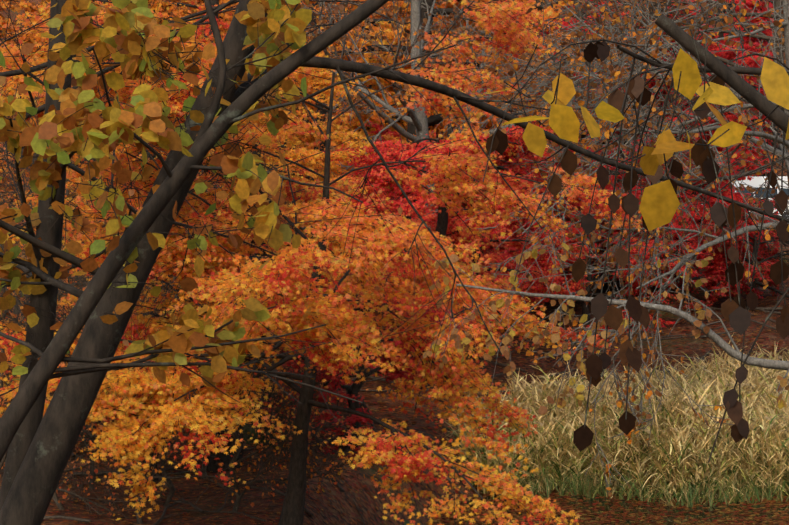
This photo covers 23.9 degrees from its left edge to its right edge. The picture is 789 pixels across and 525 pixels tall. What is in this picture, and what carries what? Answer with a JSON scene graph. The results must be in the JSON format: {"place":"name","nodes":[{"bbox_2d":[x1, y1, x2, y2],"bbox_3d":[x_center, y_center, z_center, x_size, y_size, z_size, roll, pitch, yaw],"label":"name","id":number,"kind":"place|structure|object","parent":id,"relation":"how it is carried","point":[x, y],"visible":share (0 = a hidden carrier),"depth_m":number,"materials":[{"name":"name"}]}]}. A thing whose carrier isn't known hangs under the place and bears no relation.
{"place":"outdoors","nodes":[
{"label":"outdoors","id":0,"kind":"place"},
{"bbox_2d":[0,0,788,524],"bbox_3d":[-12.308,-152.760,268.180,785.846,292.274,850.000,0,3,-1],"label":"ground","id":1,"kind":"structure","parent":0,"point":[370,508],"depth_m":25.86,"materials":[{"name":"brown soil"}]},
{"bbox_2d":[0,44,46,115],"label":"orange maple tree","id":2,"kind":"object","parent":1,"relation":"on","point":[41,59],"depth_m":57.29,"materials":[{"name":"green plant"}]},
{"bbox_2d":[0,66,81,300],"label":"tree","id":3,"kind":"object","parent":1,"relation":"on","point":[5,172],"visible":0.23,"depth_m":32.64,"materials":[{"name":"brown plant"}]},
{"bbox_2d":[0,249,84,366],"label":"tree","id":4,"kind":"object","parent":1,"relation":"on","point":[28,302],"visible":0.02,"depth_m":23.26,"materials":[{"name":"brown plant"}]},
{"bbox_2d":[3,99,82,319],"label":"tree","id":5,"kind":"object","parent":1,"relation":"on","point":[22,246],"depth_m":30.51,"materials":[{"name":"brown plant"}]},
{"bbox_2d":[0,257,98,471],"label":"tree","id":6,"kind":"object","parent":1,"relation":"on","point":[15,310],"visible":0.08,"depth_m":22.13,"materials":[{"name":"plant"}]},
{"bbox_2d":[0,77,101,293],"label":"tree","id":7,"kind":"object","parent":1,"relation":"on","point":[34,155],"visible":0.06,"depth_m":35.55,"materials":[{"name":"brown plant"}]},
{"bbox_2d":[3,0,99,53],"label":"maple tree","id":8,"kind":"object","parent":1,"relation":"on","point":[43,2],"visible":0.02,"depth_m":99.25,"materials":[{"name":"orange plant"}]},
{"bbox_2d":[0,62,110,245],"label":"orange maple tree","id":9,"kind":"object","parent":1,"relation":"on","point":[39,115],"visible":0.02,"depth_m":51.24,"materials":[{"name":"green plant"}]},
{"bbox_2d":[0,318,123,418],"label":"maple tree","id":10,"kind":"object","parent":1,"relation":"on","point":[10,366],"depth_m":25.87,"materials":[{"name":"orange plant"}]},
{"bbox_2d":[0,225,135,477],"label":"tree","id":11,"kind":"object","parent":1,"relation":"on","point":[2,462],"visible":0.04,"depth_m":21.34,"materials":[{"name":"brown plant"}]},
{"bbox_2d":[0,255,140,395],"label":"orange maple tree","id":12,"kind":"object","parent":1,"relation":"on","point":[61,308],"depth_m":27.72,"materials":[{"name":"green plant"}]},
{"bbox_2d":[2,229,157,377],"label":"tree","id":13,"kind":"object","parent":1,"relation":"on","point":[73,284],"visible":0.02,"depth_m":23.74,"materials":[{"name":"plant"}]},
{"bbox_2d":[0,143,162,318],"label":"tree","id":14,"kind":"object","parent":1,"relation":"on","point":[9,182],"visible":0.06,"depth_m":27.62,"materials":[{"name":"plant"}]},
{"bbox_2d":[0,251,169,517],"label":"bare shrub","id":15,"kind":"object","parent":1,"relation":"on","point":[71,493],"visible":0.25,"depth_m":21.72,"materials":[{"name":"brown plant"}]},
{"bbox_2d":[0,151,180,320],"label":"orange maple tree","id":16,"kind":"object","parent":1,"relation":"on","point":[26,172],"depth_m":36.87,"materials":[{"name":"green plant"}]},
{"bbox_2d":[0,144,223,461],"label":"tree","id":17,"kind":"object","parent":1,"relation":"on","point":[28,190],"visible":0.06,"depth_m":25.66,"materials":[{"name":"plant"}]},
{"bbox_2d":[16,179,211,434],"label":"tree","id":18,"kind":"object","parent":1,"relation":"on","point":[87,280],"visible":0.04,"depth_m":28.09,"materials":[{"name":"plant"}]},
{"bbox_2d":[59,281,181,490],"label":"tree","id":19,"kind":"object","parent":1,"relation":"on","point":[92,472],"visible":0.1,"depth_m":22.99,"materials":[{"name":"plant"}]},
{"bbox_2d":[64,158,184,296],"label":"tree","id":20,"kind":"object","parent":1,"relation":"on","point":[78,187],"visible":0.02,"depth_m":33.25,"materials":[{"name":"brown plant"}]},
{"bbox_2d":[0,0,261,202],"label":"orange maple tree","id":21,"kind":"object","parent":1,"relation":"on","point":[180,8],"visible":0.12,"depth_m":43.21,"materials":[{"name":"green plant"}]},
{"bbox_2d":[2,166,282,426],"bbox_3d":[-3.741,0.527,29.964,4.634,4.269,5.307,0,3,-1],"label":"orange maple tree","id":22,"kind":"object","parent":1,"relation":"on","point":[84,201],"visible":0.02,"depth_m":28.86,"materials":[{"name":"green plant"}]},
{"bbox_2d":[137,4,154,171],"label":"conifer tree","id":23,"kind":"object","parent":1,"relation":"on","point":[148,156],"visible":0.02,"depth_m":43.26,"materials":[{"name":"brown plant"}]},
{"bbox_2d":[1,275,318,523],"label":"bare shrub","id":24,"kind":"object","parent":1,"relation":"on","point":[139,519],"visible":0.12,"depth_m":20.75,"materials":[{"name":"brown plant"}]},
{"bbox_2d":[95,325,224,481],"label":"maple tree","id":25,"kind":"object","parent":1,"relation":"on","point":[151,474],"depth_m":24.26,"materials":[{"name":"brown plant"}]},
{"bbox_2d":[66,250,269,506],"bbox_3d":[-2.816,1.427,22.297,2.696,3.992,3.275,0,3,-1],"label":"tree","id":26,"kind":"object","parent":1,"relation":"on","point":[169,485],"visible":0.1,"depth_m":22.10,"materials":[{"name":"brown plant"}]},
{"bbox_2d":[108,171,235,417],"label":"tree","id":27,"kind":"object","parent":1,"relation":"on","point":[179,283],"depth_m":30.08,"materials":[{"name":"brown plant"}]},
{"bbox_2d":[12,17,361,317],"bbox_3d":[-3.329,-1.049,32.557,5.939,6.518,5.531,2,4,45],"label":"orange maple tree","id":28,"kind":"object","parent":1,"relation":"on","point":[314,81],"visible":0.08,"depth_m":31.99,"materials":[{"name":"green plant"}]},
{"bbox_2d":[60,159,320,447],"bbox_3d":[-3.257,0.707,26.376,3.246,4.334,3.954,-2,4,-45],"label":"tree","id":29,"kind":"object","parent":1,"relation":"on","point":[176,296],"visible":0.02,"depth_m":26.21,"materials":[{"name":"brown plant"}]},
{"bbox_2d":[0,0,394,257],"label":"orange maple tree","id":30,"kind":"object","parent":1,"relation":"on","point":[20,81],"visible":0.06,"depth_m":36.94,"materials":[{"name":"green plant"}]},
{"bbox_2d":[73,277,326,478],"bbox_3d":[-2.387,1.468,24.570,3.757,2.812,2.227,-2,3,-38],"label":"tree","id":31,"kind":"object","parent":1,"relation":"on","point":[204,468],"visible":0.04,"depth_m":24.69,"materials":[{"name":"brown plant"}]},
{"bbox_2d":[118,94,379,472],"bbox_3d":[-1.930,0.242,24.819,4.087,5.180,4.110,-2,3,-44],"label":"orange maple tree","id":32,"kind":"object","parent":1,"relation":"on","point":[213,466],"visible":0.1,"depth_m":24.77,"materials":[{"name":"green plant"}]},
{"bbox_2d":[126,101,378,212],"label":"orange maple tree","id":33,"kind":"object","parent":1,"relation":"on","point":[300,115],"depth_m":47.38,"materials":[{"name":"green plant"}]},
{"bbox_2d":[128,364,383,510],"bbox_3d":[-1.591,1.916,21.256,2.959,2.018,2.266,0,3,-1],"label":"bare shrub","id":34,"kind":"object","parent":1,"relation":"on","point":[277,412],"visible":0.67,"depth_m":21.22,"materials":[{"name":"brown plant"}]},
{"bbox_2d":[146,150,371,385],"bbox_3d":[-2.518,0.371,29.005,4.364,4.564,3.286,0,3,-1],"label":"tree","id":35,"kind":"object","parent":1,"relation":"on","point":[368,359],"visible":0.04,"depth_m":28.56,"materials":[{"name":"brown plant"}]},
{"bbox_2d":[243,410,293,447],"bbox_3d":[-1.863,2.510,26.888,1.078,0.767,0.876,-2,3,-41],"label":"bush","id":36,"kind":"object","parent":1,"relation":"on","point":[254,433],"visible":0.08,"depth_m":26.40,"materials":[{"name":"orange plant"}]},
{"bbox_2d":[166,245,375,409],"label":"red maple tree","id":37,"kind":"object","parent":1,"relation":"on","point":[270,395],"visible":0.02,"depth_m":29.68,"materials":[{"name":"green plant"}]},
{"bbox_2d":[0,0,587,428],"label":"bare tree","id":38,"kind":"object","parent":1,"relation":"on","point":[90,50],"visible":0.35,"depth_m":15.96,"materials":[{"name":"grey plant"}]},
{"bbox_2d":[224,202,371,470],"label":"tree","id":39,"kind":"object","parent":1,"relation":"on","point":[318,382],"visible":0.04,"depth_m":26.47,"materials":[{"name":"brown plant"}]},
{"bbox_2d":[120,3,476,203],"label":"orange maple tree","id":40,"kind":"object","parent":1,"relation":"on","point":[389,34],"visible":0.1,"depth_m":48.60,"materials":[{"name":"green plant"}]},
{"bbox_2d":[218,151,400,419],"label":"tree","id":41,"kind":"object","parent":1,"relation":"on","point":[285,168],"visible":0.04,"depth_m":29.73,"materials":[{"name":"brown plant"}]},
{"bbox_2d":[314,5,327,159],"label":"tree trunk","id":42,"kind":"object","parent":1,"relation":"on","point":[321,113],"visible":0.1,"depth_m":45.55,"materials":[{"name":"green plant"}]},
{"bbox_2d":[239,89,403,145],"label":"orange maple tree","id":43,"kind":"object","parent":1,"relation":"on","point":[338,120],"visible":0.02,"depth_m":58.07,"materials":[{"name":"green plant"}]},
{"bbox_2d":[0,0,659,524],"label":"maple tree","id":44,"kind":"object","parent":1,"relation":"on","point":[284,278],"visible":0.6,"depth_m":18.42,"materials":[{"name":"orange plant"}]},
{"bbox_2d":[257,298,460,479],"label":"red maple tree","id":45,"kind":"object","parent":1,"relation":"on","point":[355,421],"visible":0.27,"depth_m":26.57,"materials":[{"name":"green plant"}]},
{"bbox_2d":[316,0,410,63],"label":"maple tree","id":46,"kind":"object","parent":1,"relation":"on","point":[338,12],"depth_m":106.55,"materials":[{"name":"orange plant"}]},
{"bbox_2d":[263,157,500,276],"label":"red maple tree","id":47,"kind":"object","parent":1,"relation":"on","point":[378,212],"depth_m":42.43,"materials":[{"name":"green plant"}]},
{"bbox_2d":[0,0,788,524],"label":"tree","id":48,"kind":"object","parent":1,"relation":"on","point":[36,444],"visible":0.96,"depth_m":7.38,"materials":[{"name":"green plant"}]},
{"bbox_2d":[284,0,591,318],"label":"orange maple tree","id":49,"kind":"object","parent":1,"relation":"on","point":[434,121],"visible":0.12,"depth_m":41.32,"materials":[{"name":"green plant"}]},
{"bbox_2d":[320,121,559,388],"bbox_3d":[0.834,-0.122,32.312,4.611,4.861,4.894,0,3,-1],"label":"red maple tree","id":50,"kind":"object","parent":1,"relation":"on","point":[391,154],"visible":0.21,"depth_m":32.01,"materials":[{"name":"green plant"}]},
{"bbox_2d":[355,122,574,313],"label":"tree","id":51,"kind":"object","parent":1,"relation":"on","point":[494,247],"visible":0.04,"depth_m":43.19,"materials":[{"name":"grey plant"}]},
{"bbox_2d":[364,81,611,251],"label":"red maple tree","id":52,"kind":"object","parent":1,"relation":"on","point":[512,227],"visible":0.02,"depth_m":44.21,"materials":[{"name":"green plant"}]},
{"bbox_2d":[446,204,532,321],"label":"maple tree","id":53,"kind":"object","parent":1,"relation":"on","point":[463,205],"depth_m":44.15,"materials":[{"name":"orange plant"}]},
{"bbox_2d":[381,203,598,359],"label":"red maple tree","id":54,"kind":"object","parent":1,"relation":"on","point":[430,218],"visible":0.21,"depth_m":35.53,"materials":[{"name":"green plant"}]},
{"bbox_2d":[456,215,536,346],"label":"maple tree","id":55,"kind":"object","parent":1,"relation":"on","point":[509,253],"visible":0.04,"depth_m":39.16,"materials":[{"name":"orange plant"}]},
{"bbox_2d":[339,0,663,169],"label":"orange maple tree","id":56,"kind":"object","parent":1,"relation":"on","point":[408,11],"visible":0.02,"depth_m":68.87,"materials":[{"name":"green plant"}]},
{"bbox_2d":[279,0,746,245],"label":"bare tree","id":57,"kind":"object","parent":1,"relation":"on","point":[417,118],"visible":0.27,"depth_m":37.49,"materials":[{"name":"grey plant"}]},
{"bbox_2d":[437,0,588,133],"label":"bare tree","id":58,"kind":"object","parent":1,"relation":"on","point":[548,5],"visible":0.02,"depth_m":57.50,"materials":[{"name":"grey plant"}]},
{"bbox_2d":[435,0,684,160],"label":"red maple tree","id":59,"kind":"object","parent":1,"relation":"on","point":[623,14],"depth_m":59.48,"materials":[{"name":"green plant"}]},
{"bbox_2d":[522,206,615,306],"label":"maple tree","id":60,"kind":"object","parent":1,"relation":"on","point":[600,252],"visible":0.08,"depth_m":44.54,"materials":[{"name":"red plant"}]},
{"bbox_2d":[367,0,788,497],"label":"bare tree","id":61,"kind":"object","parent":1,"relation":"on","point":[612,60],"visible":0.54,"depth_m":27.94,"materials":[{"name":"grey plant"}]},
{"bbox_2d":[490,223,697,332],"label":"red maple tree","id":62,"kind":"object","parent":1,"relation":"on","point":[544,265],"visible":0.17,"depth_m":41.22,"materials":[{"name":"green plant"}]},
{"bbox_2d":[456,15,734,184],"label":"red maple tree","id":63,"kind":"object","parent":1,"relation":"on","point":[652,84],"visible":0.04,"depth_m":48.15,"materials":[{"name":"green plant"}]},
{"bbox_2d":[417,13,788,462],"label":"tree","id":64,"kind":"object","parent":1,"relation":"on","point":[659,204],"visible":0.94,"depth_m":4.20,"materials":[{"name":"brown plant"}]},
{"bbox_2d":[432,333,788,507],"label":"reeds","id":65,"kind":"object","parent":1,"relation":"on","point":[671,460],"visible":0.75,"depth_m":27.86,"materials":[{"name":"beige plant"}]},
{"bbox_2d":[433,0,788,319],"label":"bare tree","id":66,"kind":"object","parent":1,"relation":"on","point":[761,35],"visible":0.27,"depth_m":35.11,"materials":[{"name":"grey plant"}]},
{"bbox_2d":[555,156,679,296],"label":"tree","id":67,"kind":"object","parent":1,"relation":"on","point":[592,286],"visible":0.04,"depth_m":45.20,"materials":[{"name":"grey plant"}]},
{"bbox_2d":[506,0,765,298],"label":"red maple tree","id":68,"kind":"object","parent":1,"relation":"on","point":[728,55],"visible":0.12,"depth_m":45.91,"materials":[{"name":"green plant"}]},
{"bbox_2d":[559,0,736,27],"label":"bare tree","id":69,"kind":"object","parent":1,"relation":"on","point":[666,15],"depth_m":103.83,"materials":[{"name":"grey plant"}]},
{"bbox_2d":[592,210,706,296],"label":"red maple tree","id":70,"kind":"object","parent":1,"relation":"on","point":[666,225],"visible":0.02,"depth_m":45.69,"materials":[{"name":"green plant"}]},
{"bbox_2d":[605,100,736,177],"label":"maple tree","id":71,"kind":"object","parent":1,"relation":"on","point":[682,155],"depth_m":97.08,"materials":[{"name":"red plant"}]},
{"bbox_2d":[555,0,788,190],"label":"bare tree","id":72,"kind":"object","parent":1,"relation":"on","point":[724,60],"visible":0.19,"depth_m":43.70,"materials":[{"name":"grey plant"}]},
{"bbox_2d":[603,163,766,244],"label":"maple tree","id":73,"kind":"object","parent":1,"relation":"on","point":[646,181],"visible":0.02,"depth_m":54.94,"materials":[{"name":"red plant"}]},
{"bbox_2d":[630,210,744,282],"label":"maple tree","id":74,"kind":"object","parent":1,"relation":"on","point":[698,221],"depth_m":47.93,"materials":[{"name":"red plant"}]},
{"bbox_2d":[599,0,785,172],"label":"red maple tree","id":75,"kind":"object","parent":1,"relation":"on","point":[749,60],"visible":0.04,"depth_m":67.29,"materials":[{"name":"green plant"}]},
{"bbox_2d":[627,174,788,303],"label":"red maple tree","id":76,"kind":"object","parent":1,"relation":"on","point":[714,265],"visible":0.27,"depth_m":44.84,"materials":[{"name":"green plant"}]},
{"bbox_2d":[663,0,783,173],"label":"bare tree","id":77,"kind":"object","parent":1,"relation":"on","point":[740,170],"visible":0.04,"depth_m":81.78,"materials":[{"name":"grey plant"}]},
{"bbox_2d":[673,24,784,175],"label":"red maple tree","id":78,"kind":"object","parent":1,"relation":"on","point":[755,154],"depth_m":71.94,"materials":[{"name":"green plant"}]},
{"bbox_2d":[681,197,788,311],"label":"maple tree","id":79,"kind":"object","parent":1,"relation":"on","point":[765,265],"visible":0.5,"depth_m":43.69,"materials":[{"name":"red plant"}]},
{"bbox_2d":[684,176,788,218],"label":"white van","id":80,"kind":"object","parent":1,"relation":"on","point":[757,182],"visible":0.02,"depth_m":68.45,"materials":[{"name":"white paint"}]},
{"bbox_2d":[707,5,784,150],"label":"maple tree","id":81,"kind":"object","parent":1,"relation":"on","point":[739,61],"depth_m":107.34,"materials":[{"name":"red plant"}]},
{"bbox_2d":[426,486,788,524],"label":"ground","id":82,"kind":"structure","parent":0,"point":[669,519],"depth_m":26.44,"materials":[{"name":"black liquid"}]}
]}

